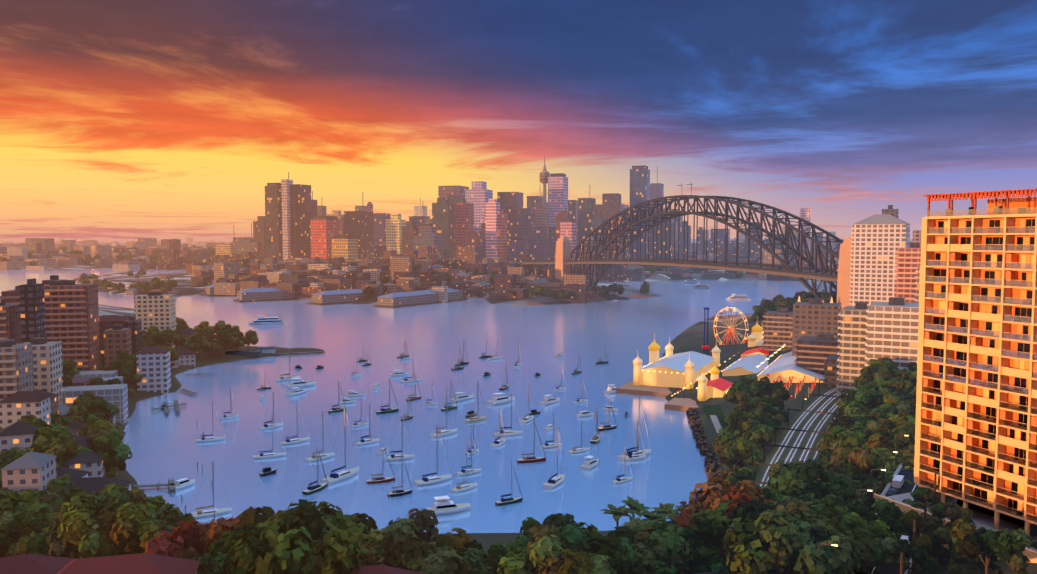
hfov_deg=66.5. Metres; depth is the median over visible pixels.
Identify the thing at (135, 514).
tree
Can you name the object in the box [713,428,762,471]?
tree
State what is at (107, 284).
tree
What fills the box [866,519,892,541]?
tree
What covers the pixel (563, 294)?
tree
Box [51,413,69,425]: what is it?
tree
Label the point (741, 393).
tree
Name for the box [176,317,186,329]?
tree
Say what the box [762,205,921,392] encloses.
milsons point apartments
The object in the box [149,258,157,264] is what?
tree
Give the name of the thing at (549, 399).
motorboat
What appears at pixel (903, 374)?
tree
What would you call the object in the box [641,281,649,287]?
tree
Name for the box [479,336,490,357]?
sailboat
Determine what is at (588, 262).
harbour bridge
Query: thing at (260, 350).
jetties and wharves
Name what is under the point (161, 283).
tree
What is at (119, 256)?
tree
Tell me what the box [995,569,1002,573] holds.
tree
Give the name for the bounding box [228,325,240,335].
tree
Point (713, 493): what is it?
tree
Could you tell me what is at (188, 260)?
tree
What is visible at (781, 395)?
tree
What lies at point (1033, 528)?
tree
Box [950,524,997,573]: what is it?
tree
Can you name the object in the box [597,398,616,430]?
sailboat
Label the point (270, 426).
sailboat
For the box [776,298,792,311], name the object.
tree
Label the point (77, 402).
tree
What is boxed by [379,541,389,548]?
tree
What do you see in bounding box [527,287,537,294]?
tree
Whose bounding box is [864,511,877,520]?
tree
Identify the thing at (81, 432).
tree
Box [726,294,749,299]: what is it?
ferry
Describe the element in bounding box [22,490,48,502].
tree
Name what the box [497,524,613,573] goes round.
tree
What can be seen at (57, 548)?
tree
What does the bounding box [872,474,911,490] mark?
tree
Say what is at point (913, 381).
tree
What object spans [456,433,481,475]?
sailboat
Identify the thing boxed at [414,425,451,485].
sailboat
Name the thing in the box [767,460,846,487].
tree
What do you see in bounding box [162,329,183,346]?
tree
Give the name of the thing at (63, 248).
tree
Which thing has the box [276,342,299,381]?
sailboat
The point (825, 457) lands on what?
tree
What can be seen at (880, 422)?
tree
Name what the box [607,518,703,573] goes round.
tree
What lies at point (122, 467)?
tree
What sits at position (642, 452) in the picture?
sailboat
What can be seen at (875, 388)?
tree
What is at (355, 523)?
tree
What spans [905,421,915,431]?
tree
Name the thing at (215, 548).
tree
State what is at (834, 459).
tree
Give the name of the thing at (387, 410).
sailboat
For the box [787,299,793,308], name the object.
tree
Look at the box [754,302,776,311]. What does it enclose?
tree
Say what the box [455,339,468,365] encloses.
sailboat
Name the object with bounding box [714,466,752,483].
tree
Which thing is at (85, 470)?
shore houses
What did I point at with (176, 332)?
tree
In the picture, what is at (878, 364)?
tree
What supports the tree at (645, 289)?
on the ground
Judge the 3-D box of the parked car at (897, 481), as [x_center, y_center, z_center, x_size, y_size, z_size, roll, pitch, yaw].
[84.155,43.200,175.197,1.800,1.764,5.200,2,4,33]
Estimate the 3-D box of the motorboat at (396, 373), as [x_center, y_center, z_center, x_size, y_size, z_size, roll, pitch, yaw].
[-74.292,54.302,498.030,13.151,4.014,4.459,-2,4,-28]
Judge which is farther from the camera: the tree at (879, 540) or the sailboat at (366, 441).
the sailboat at (366, 441)
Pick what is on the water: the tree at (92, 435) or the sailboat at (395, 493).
the sailboat at (395, 493)
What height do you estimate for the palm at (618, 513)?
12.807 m
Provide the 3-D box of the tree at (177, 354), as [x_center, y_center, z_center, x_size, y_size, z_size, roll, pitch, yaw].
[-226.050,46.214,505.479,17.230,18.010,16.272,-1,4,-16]
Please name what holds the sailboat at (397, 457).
on the water
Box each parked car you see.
[886,488,897,495]
[892,475,903,487]
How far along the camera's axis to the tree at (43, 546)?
174.34 m
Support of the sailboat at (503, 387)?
on the water
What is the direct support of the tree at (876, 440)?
on the ground
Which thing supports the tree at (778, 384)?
on the ground
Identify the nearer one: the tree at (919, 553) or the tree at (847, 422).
the tree at (919, 553)
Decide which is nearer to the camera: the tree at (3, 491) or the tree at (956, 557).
the tree at (956, 557)
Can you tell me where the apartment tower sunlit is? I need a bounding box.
[873,188,1036,562]
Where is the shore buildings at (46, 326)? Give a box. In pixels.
[0,275,466,404]
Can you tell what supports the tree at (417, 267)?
on the ground
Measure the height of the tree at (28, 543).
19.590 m
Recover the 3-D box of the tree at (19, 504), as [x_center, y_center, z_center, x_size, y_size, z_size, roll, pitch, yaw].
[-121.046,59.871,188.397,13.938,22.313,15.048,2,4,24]
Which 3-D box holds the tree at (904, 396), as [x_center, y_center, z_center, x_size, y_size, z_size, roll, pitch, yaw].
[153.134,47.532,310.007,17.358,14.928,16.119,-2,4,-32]
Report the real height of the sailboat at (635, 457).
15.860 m
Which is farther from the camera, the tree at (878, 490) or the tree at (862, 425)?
the tree at (862, 425)
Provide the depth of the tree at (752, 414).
316.47 m
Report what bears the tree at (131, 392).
on the ground
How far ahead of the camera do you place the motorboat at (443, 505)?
248.28 m
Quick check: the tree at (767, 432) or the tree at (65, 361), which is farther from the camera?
the tree at (65, 361)
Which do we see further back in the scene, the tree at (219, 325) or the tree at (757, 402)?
the tree at (219, 325)
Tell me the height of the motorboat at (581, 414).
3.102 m
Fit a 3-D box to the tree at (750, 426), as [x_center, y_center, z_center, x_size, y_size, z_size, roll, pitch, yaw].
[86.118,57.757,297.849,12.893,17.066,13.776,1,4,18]
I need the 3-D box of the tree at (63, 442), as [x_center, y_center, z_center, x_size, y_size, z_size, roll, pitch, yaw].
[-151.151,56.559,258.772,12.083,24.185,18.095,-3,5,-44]
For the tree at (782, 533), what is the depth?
123.39 m
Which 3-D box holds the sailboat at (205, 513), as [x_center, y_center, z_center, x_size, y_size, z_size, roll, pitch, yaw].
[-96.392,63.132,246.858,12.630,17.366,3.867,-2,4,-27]
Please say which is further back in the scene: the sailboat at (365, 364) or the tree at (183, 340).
the tree at (183, 340)
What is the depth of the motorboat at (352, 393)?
432.30 m
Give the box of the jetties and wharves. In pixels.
[133,346,324,520]
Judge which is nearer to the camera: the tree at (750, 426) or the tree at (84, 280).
the tree at (750, 426)
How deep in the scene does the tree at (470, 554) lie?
134.55 m
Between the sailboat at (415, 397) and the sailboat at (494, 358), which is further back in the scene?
the sailboat at (494, 358)
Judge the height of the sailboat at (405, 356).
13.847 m
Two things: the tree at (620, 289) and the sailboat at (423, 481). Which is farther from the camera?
the tree at (620, 289)
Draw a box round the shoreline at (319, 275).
[0,209,912,302]
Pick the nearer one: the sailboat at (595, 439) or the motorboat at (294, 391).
the sailboat at (595, 439)
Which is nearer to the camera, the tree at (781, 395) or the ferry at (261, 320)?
the tree at (781, 395)
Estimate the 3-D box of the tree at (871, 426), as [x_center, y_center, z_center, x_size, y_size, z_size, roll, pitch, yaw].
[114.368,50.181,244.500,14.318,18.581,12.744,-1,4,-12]
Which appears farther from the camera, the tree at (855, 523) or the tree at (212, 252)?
the tree at (212, 252)
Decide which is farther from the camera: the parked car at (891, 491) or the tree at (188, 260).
the tree at (188, 260)
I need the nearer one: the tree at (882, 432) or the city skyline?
the tree at (882, 432)
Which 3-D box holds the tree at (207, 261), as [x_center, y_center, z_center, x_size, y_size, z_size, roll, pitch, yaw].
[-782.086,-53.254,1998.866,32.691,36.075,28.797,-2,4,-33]
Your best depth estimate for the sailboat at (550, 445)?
327.21 m
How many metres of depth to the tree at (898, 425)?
236.31 m
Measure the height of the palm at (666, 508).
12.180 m
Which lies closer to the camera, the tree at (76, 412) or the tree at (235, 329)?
the tree at (76, 412)
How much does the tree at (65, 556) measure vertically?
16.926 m
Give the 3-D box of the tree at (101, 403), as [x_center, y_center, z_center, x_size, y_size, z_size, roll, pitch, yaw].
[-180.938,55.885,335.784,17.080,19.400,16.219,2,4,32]
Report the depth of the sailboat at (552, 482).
278.57 m
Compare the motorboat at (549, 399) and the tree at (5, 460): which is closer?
the tree at (5, 460)
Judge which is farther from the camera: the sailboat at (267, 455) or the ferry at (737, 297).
the ferry at (737, 297)
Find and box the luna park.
[617,296,832,410]
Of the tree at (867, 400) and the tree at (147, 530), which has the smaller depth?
the tree at (147, 530)
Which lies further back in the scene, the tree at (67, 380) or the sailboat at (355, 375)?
the sailboat at (355, 375)
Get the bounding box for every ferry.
[248,316,283,324]
[684,279,699,283]
[691,283,710,288]
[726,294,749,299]
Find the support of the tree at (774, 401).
on the ground
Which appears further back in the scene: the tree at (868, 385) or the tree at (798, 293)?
the tree at (798, 293)
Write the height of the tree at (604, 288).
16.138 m
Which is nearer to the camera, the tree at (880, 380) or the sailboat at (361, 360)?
the tree at (880, 380)
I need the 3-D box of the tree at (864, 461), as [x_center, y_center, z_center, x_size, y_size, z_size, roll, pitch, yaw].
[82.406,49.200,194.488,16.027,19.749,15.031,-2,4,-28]
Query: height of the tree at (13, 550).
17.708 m
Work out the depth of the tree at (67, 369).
400.00 m
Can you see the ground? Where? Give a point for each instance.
(692, 337)
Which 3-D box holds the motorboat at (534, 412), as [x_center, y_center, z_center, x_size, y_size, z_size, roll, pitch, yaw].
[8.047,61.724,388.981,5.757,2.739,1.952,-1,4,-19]
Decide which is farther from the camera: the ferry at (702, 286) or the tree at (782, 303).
the ferry at (702, 286)
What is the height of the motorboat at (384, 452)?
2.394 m
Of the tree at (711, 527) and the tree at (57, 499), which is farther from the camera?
the tree at (57, 499)
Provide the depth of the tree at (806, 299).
704.65 m
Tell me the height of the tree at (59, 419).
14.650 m
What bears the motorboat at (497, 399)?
on the water
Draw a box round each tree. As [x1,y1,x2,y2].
[0,451,22,485]
[0,487,24,496]
[0,490,36,517]
[0,498,22,553]
[0,512,46,556]
[0,529,18,556]
[1,448,16,452]
[8,448,35,463]
[8,516,42,555]
[13,426,62,463]
[16,507,72,553]
[19,414,58,429]
[19,473,88,501]
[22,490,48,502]
[25,502,68,526]
[29,260,36,265]
[29,491,68,513]
[30,518,59,556]
[44,425,78,463]
[46,491,109,557]
[47,514,99,558]
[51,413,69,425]
[51,416,62,425]
[52,550,85,558]
[56,455,68,467]
[57,492,111,557]
[60,246,66,251]
[62,358,79,374]
[62,454,72,466]
[63,361,75,377]
[63,375,72,387]
[69,398,104,422]
[71,250,81,253]
[71,508,114,546]
[72,391,107,405]
[73,429,132,467]
[74,397,91,405]
[78,429,86,435]
[80,430,109,455]
[81,278,90,283]
[82,407,109,422]
[82,414,123,440]
[83,257,94,264]
[86,376,104,385]
[89,396,118,418]
[93,491,151,513]
[97,280,104,287]
[98,354,105,369]
[100,485,157,536]
[102,281,111,287]
[102,483,151,498]
[103,378,129,398]
[104,359,133,376]
[105,460,118,477]
[109,511,172,555]
[110,456,126,470]
[111,283,119,290]
[116,253,122,259]
[117,350,136,386]
[120,368,143,384]
[121,254,129,259]
[121,383,135,395]
[123,487,179,513]
[133,502,153,512]
[136,503,201,552]
[136,517,187,549]
[141,285,151,291]
[142,325,164,337]
[142,330,149,340]
[142,339,154,346]
[145,331,167,346]
[145,502,156,510]
[145,516,242,559]
[147,255,157,259]
[147,495,180,511]
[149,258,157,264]
[155,345,176,361]
[157,280,164,286]
[160,346,179,360]
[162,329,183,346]
[170,279,177,288]
[172,330,180,350]
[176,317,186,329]
[177,337,189,345]
[183,257,193,263]
[183,338,212,358]
[190,551,230,573]
[191,332,207,358]
[194,321,215,333]
[201,327,213,355]
[202,342,221,357]
[204,259,213,263]
[208,250,215,255]
[208,531,246,557]
[212,339,230,354]
[215,320,231,336]
[217,330,235,357]
[221,499,361,573]
[224,341,238,351]
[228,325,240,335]
[230,332,244,350]
[234,337,244,350]
[241,330,258,350]
[337,513,377,534]
[353,532,388,556]
[356,543,380,565]
[362,286,375,297]
[366,508,473,573]
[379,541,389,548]
[381,277,391,283]
[414,264,421,270]
[437,539,493,573]
[444,275,451,281]
[457,547,486,573]
[483,542,513,573]
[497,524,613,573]
[505,533,534,560]
[507,289,515,296]
[520,517,541,535]
[522,512,638,573]
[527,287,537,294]
[528,290,536,296]
[541,288,553,299]
[551,290,558,299]
[558,289,568,301]
[599,285,609,291]
[599,290,606,297]
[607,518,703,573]
[608,283,616,291]
[615,286,624,295]
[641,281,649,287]
[641,286,649,295]
[647,267,655,272]
[655,265,662,270]
[673,476,775,528]
[680,526,720,570]
[688,497,820,573]
[694,545,740,572]
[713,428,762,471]
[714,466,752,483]
[720,456,747,471]
[721,495,860,573]
[724,381,755,402]
[724,412,764,432]
[726,475,746,485]
[728,405,741,412]
[729,410,751,429]
[731,376,760,389]
[731,397,739,403]
[733,418,762,439]
[735,271,743,278]
[739,402,765,413]
[740,388,771,404]
[745,376,766,383]
[746,411,760,416]
[749,308,766,324]
[749,424,773,458]
[749,428,763,450]
[750,397,778,412]
[751,376,776,392]
[752,300,767,309]
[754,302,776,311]
[755,485,795,503]
[759,419,774,452]
[762,396,778,406]
[762,413,783,431]
[764,407,784,421]
[765,388,789,410]
[767,380,786,390]
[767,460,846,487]
[768,301,777,308]
[770,459,855,498]
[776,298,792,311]
[776,479,853,507]
[780,410,789,422]
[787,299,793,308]
[795,291,806,295]
[797,293,812,301]
[802,297,810,301]
[806,501,885,572]
[812,461,856,479]
[816,425,865,454]
[818,294,835,302]
[818,445,861,464]
[821,427,862,437]
[823,447,858,477]
[824,430,861,452]
[825,294,836,302]
[825,447,885,479]
[827,416,863,429]
[831,405,871,423]
[836,389,882,409]
[839,445,914,480]
[841,495,878,512]
[845,387,878,397]
[850,418,874,430]
[851,479,868,499]
[852,409,885,420]
[852,473,877,487]
[854,362,899,387]
[860,381,874,387]
[861,483,872,497]
[863,385,878,390]
[863,429,913,451]
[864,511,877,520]
[865,426,914,450]
[866,419,886,437]
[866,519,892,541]
[867,422,881,435]
[867,530,896,551]
[869,357,901,372]
[869,367,900,386]
[871,499,920,539]
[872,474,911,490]
[872,486,899,494]
[874,372,890,387]
[875,427,908,436]
[876,357,896,368]
[876,403,899,413]
[876,405,897,421]
[877,378,912,394]
[878,386,903,404]
[878,413,915,431]
[881,534,937,573]
[887,388,911,392]
[887,402,915,417]
[894,422,904,428]
[895,390,916,403]
[900,371,908,379]
[903,377,916,389]
[903,485,953,513]
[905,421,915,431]
[907,365,916,380]
[908,362,916,370]
[908,533,945,556]
[910,563,924,573]
[917,502,974,550]
[933,546,950,564]
[947,559,966,573]
[949,553,967,563]
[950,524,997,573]
[951,519,1032,573]
[970,552,1000,572]
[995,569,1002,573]
[1014,570,1028,573]
[1022,523,1036,535]
[1029,538,1036,548]
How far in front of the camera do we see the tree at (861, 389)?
317.45 m
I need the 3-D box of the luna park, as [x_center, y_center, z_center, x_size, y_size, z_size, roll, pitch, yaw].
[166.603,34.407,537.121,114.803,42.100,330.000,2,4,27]
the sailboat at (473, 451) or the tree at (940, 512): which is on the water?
the sailboat at (473, 451)
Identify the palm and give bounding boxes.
[600,504,632,530]
[621,496,649,517]
[621,516,647,528]
[635,508,667,520]
[650,503,679,519]
[664,510,678,526]
[675,505,682,514]
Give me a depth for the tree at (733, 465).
268.46 m
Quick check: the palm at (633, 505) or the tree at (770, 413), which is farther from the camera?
the tree at (770, 413)
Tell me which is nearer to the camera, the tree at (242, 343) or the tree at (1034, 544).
the tree at (1034, 544)
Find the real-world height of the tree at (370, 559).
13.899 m
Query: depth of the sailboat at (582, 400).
417.25 m
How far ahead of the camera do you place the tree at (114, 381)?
382.30 m
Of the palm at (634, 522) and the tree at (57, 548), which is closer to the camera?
the palm at (634, 522)
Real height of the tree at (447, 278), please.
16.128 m
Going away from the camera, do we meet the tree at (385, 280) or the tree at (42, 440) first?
the tree at (42, 440)
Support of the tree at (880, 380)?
on the ground
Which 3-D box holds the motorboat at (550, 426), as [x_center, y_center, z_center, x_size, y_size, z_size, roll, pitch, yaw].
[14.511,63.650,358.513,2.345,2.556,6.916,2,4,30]
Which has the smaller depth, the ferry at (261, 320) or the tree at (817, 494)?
the tree at (817, 494)
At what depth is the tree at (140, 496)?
192.75 m
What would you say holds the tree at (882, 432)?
on the ground
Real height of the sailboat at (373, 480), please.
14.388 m
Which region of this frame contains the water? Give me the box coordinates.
[0,269,836,533]
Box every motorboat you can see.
[174,477,194,490]
[259,466,275,476]
[285,387,306,395]
[286,378,315,388]
[339,397,355,403]
[344,390,365,396]
[372,383,379,389]
[378,447,387,454]
[390,370,410,376]
[425,495,470,516]
[449,392,473,402]
[466,410,475,417]
[487,392,514,405]
[529,409,539,414]
[539,394,559,404]
[545,424,552,430]
[576,411,592,417]
[580,456,598,469]
[603,406,617,411]
[604,384,618,393]
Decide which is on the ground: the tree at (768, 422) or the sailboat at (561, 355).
the tree at (768, 422)
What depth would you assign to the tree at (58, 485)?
209.19 m
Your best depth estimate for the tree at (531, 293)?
1054.59 m
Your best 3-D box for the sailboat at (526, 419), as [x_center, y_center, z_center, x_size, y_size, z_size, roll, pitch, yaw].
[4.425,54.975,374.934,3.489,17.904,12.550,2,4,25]
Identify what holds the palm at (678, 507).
on the ground
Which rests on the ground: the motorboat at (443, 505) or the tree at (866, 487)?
the tree at (866, 487)
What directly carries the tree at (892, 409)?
on the ground
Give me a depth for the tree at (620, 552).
128.16 m
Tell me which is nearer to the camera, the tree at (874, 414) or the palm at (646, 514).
the palm at (646, 514)
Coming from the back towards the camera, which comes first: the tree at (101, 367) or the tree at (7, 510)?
the tree at (101, 367)
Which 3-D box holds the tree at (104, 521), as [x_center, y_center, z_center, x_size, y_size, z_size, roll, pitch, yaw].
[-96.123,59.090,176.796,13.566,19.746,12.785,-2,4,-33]
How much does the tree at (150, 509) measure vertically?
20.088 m
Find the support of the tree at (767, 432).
on the ground
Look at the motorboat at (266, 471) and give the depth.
288.63 m
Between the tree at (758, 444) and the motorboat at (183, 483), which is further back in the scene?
the tree at (758, 444)
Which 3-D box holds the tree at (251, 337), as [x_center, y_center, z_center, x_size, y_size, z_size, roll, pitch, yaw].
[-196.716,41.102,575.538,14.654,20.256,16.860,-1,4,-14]
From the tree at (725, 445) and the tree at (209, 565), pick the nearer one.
the tree at (209, 565)
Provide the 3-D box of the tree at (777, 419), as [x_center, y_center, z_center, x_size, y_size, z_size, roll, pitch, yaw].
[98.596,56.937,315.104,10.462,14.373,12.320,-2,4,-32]
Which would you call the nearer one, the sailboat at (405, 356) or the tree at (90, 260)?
the sailboat at (405, 356)
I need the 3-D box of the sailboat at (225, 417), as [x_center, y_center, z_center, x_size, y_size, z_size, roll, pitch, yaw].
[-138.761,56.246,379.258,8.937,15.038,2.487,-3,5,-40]
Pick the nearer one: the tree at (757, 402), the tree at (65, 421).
the tree at (65, 421)
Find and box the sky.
[0,0,1036,238]
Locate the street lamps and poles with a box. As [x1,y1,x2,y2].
[818,435,935,573]
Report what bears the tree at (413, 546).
on the ground
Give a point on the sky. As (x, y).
(120, 119)
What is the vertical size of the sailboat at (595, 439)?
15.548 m
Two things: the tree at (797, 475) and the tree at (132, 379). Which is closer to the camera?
the tree at (797, 475)
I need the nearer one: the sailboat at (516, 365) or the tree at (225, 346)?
the sailboat at (516, 365)
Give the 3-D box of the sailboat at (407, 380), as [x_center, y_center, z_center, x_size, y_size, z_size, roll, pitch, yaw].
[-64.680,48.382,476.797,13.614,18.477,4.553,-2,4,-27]
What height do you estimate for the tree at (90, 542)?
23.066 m
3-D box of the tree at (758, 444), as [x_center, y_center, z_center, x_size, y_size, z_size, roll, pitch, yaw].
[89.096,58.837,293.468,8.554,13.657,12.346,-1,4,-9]
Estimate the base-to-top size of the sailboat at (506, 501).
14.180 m
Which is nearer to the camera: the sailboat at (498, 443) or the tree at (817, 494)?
the tree at (817, 494)
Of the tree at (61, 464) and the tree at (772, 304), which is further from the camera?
the tree at (772, 304)
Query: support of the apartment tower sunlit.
on the ground
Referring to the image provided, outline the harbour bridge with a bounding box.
[517,182,852,308]
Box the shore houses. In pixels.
[0,328,731,573]
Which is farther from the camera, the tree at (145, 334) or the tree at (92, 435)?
the tree at (145, 334)
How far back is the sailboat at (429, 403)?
410.18 m
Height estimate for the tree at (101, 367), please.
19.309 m
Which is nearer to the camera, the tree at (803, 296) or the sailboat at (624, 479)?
the sailboat at (624, 479)
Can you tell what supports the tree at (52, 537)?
on the ground
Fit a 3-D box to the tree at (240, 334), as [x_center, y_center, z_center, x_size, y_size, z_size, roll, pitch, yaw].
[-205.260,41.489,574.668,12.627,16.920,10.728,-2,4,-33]
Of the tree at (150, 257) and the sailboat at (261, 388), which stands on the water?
the sailboat at (261, 388)
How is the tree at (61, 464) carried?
on the ground
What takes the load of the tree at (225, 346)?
on the ground
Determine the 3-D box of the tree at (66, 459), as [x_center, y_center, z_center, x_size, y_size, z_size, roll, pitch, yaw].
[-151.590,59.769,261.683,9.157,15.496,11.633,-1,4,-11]
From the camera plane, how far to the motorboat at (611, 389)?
440.64 m
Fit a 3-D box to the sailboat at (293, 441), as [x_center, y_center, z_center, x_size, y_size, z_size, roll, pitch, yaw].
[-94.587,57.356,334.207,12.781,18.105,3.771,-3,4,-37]
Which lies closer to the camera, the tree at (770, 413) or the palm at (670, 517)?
the palm at (670, 517)
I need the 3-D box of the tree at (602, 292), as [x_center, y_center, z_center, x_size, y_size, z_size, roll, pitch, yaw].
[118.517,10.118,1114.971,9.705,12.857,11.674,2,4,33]
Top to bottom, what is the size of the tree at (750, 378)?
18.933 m
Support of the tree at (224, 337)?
on the ground
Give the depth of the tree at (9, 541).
177.29 m
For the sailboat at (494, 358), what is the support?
on the water
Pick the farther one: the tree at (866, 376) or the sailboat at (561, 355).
the sailboat at (561, 355)
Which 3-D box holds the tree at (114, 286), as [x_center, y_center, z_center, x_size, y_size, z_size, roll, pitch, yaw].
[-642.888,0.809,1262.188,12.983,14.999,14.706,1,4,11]
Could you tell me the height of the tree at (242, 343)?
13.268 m
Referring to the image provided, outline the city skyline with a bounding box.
[215,154,810,263]
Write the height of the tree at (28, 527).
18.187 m
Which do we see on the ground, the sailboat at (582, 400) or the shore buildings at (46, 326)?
the shore buildings at (46, 326)
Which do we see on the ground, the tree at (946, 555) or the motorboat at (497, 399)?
the tree at (946, 555)
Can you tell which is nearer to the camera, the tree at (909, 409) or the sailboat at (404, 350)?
the tree at (909, 409)
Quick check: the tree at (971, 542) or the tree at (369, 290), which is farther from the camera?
the tree at (369, 290)
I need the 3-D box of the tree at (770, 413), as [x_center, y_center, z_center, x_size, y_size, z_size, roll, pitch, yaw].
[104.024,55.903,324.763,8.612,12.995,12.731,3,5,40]
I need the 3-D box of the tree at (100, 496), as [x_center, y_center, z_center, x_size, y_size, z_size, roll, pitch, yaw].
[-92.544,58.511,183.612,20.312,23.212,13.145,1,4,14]
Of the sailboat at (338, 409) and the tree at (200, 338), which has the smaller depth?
the sailboat at (338, 409)
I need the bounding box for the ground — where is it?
[0,239,1036,573]
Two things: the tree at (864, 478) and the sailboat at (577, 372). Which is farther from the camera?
the sailboat at (577, 372)
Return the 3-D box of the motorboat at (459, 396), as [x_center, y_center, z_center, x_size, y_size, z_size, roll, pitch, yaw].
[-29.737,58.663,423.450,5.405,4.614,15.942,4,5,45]
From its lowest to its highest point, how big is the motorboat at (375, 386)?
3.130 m
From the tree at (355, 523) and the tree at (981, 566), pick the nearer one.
the tree at (981, 566)
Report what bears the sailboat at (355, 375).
on the water
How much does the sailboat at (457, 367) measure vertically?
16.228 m
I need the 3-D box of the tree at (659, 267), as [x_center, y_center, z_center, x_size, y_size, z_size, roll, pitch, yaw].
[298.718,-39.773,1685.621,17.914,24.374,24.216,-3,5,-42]
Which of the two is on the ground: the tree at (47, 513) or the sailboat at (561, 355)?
the tree at (47, 513)
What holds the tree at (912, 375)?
on the ground
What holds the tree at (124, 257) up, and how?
on the ground
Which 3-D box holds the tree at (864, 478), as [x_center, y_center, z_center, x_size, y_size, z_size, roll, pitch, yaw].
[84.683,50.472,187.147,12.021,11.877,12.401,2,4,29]
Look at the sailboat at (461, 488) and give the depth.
271.36 m
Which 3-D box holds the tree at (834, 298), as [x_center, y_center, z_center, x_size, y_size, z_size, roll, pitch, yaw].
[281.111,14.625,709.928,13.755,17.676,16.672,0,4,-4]
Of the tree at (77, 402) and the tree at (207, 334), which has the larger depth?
the tree at (207, 334)
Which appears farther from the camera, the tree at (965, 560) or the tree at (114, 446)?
the tree at (114, 446)
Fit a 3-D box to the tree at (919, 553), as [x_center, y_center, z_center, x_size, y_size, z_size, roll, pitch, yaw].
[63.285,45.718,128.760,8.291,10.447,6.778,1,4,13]
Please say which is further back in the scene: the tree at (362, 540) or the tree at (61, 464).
the tree at (61, 464)
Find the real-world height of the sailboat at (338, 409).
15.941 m
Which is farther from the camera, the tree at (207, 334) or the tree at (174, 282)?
the tree at (174, 282)
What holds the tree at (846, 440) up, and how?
on the ground
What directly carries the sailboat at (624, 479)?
on the water
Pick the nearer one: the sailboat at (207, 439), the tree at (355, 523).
the tree at (355, 523)
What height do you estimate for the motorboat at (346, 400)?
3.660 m
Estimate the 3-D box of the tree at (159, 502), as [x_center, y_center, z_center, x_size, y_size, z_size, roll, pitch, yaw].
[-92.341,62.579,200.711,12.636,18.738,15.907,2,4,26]
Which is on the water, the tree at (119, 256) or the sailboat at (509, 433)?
the sailboat at (509, 433)
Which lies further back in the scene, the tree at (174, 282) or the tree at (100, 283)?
the tree at (100, 283)
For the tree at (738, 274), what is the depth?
1633.01 m
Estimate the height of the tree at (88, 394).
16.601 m
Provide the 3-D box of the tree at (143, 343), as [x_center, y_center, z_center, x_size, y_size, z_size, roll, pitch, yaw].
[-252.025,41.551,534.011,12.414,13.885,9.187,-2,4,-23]
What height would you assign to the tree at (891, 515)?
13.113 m
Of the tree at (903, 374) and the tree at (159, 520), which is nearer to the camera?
the tree at (159, 520)
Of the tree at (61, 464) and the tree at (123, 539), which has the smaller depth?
the tree at (123, 539)
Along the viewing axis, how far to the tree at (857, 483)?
170.92 m
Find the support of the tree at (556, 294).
on the ground
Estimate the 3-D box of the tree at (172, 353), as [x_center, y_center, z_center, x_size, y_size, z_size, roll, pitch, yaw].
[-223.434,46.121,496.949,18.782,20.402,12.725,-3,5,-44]
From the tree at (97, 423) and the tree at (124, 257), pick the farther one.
the tree at (124, 257)
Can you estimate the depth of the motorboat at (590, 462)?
297.51 m
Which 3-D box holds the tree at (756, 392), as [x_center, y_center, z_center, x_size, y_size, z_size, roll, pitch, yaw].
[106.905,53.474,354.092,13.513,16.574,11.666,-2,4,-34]
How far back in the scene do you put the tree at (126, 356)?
435.54 m
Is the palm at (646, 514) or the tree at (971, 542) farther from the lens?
the palm at (646, 514)
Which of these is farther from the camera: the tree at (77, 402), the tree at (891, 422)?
the tree at (77, 402)
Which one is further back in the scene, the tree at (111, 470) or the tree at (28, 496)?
the tree at (111, 470)
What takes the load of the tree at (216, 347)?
on the ground
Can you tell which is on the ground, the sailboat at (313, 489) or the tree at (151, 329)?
the tree at (151, 329)
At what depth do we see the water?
399.73 m
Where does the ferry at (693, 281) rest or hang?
on the water
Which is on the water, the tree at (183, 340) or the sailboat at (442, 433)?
the sailboat at (442, 433)
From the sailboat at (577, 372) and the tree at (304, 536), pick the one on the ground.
the tree at (304, 536)
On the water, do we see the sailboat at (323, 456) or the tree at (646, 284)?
the sailboat at (323, 456)
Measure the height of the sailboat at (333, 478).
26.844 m
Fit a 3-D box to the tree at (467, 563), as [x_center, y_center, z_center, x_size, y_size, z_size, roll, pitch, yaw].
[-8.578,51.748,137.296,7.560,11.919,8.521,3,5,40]
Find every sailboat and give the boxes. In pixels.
[191,461,231,518]
[196,402,225,442]
[220,388,238,419]
[253,418,285,458]
[257,371,270,389]
[259,393,282,429]
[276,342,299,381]
[279,401,309,445]
[302,447,327,494]
[306,411,334,461]
[322,406,358,484]
[328,380,345,412]
[350,362,362,376]
[350,402,368,427]
[356,404,379,445]
[357,345,366,361]
[362,348,370,365]
[366,443,394,483]
[376,379,398,413]
[385,416,414,460]
[387,459,411,496]
[397,336,408,357]
[398,343,411,360]
[400,354,421,382]
[401,393,412,420]
[406,374,420,400]
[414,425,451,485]
[424,387,437,404]
[430,387,457,437]
[441,382,456,410]
[451,346,463,369]
[451,442,476,492]
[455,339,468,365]
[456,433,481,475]
[465,385,485,422]
[465,423,478,455]
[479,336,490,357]
[488,335,501,359]
[491,407,504,447]
[494,393,522,436]
[495,461,522,505]
[499,361,508,389]
[513,341,521,367]
[517,420,545,462]
[520,384,532,423]
[541,413,561,448]
[543,425,564,488]
[553,368,565,390]
[555,337,565,357]
[568,420,589,453]
[572,352,581,373]
[573,379,587,402]
[590,406,599,443]
[595,346,607,363]
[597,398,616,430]
[612,447,632,483]
[618,394,650,460]
[626,421,645,460]
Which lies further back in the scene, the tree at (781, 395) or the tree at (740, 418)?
the tree at (781, 395)
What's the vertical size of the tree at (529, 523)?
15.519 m

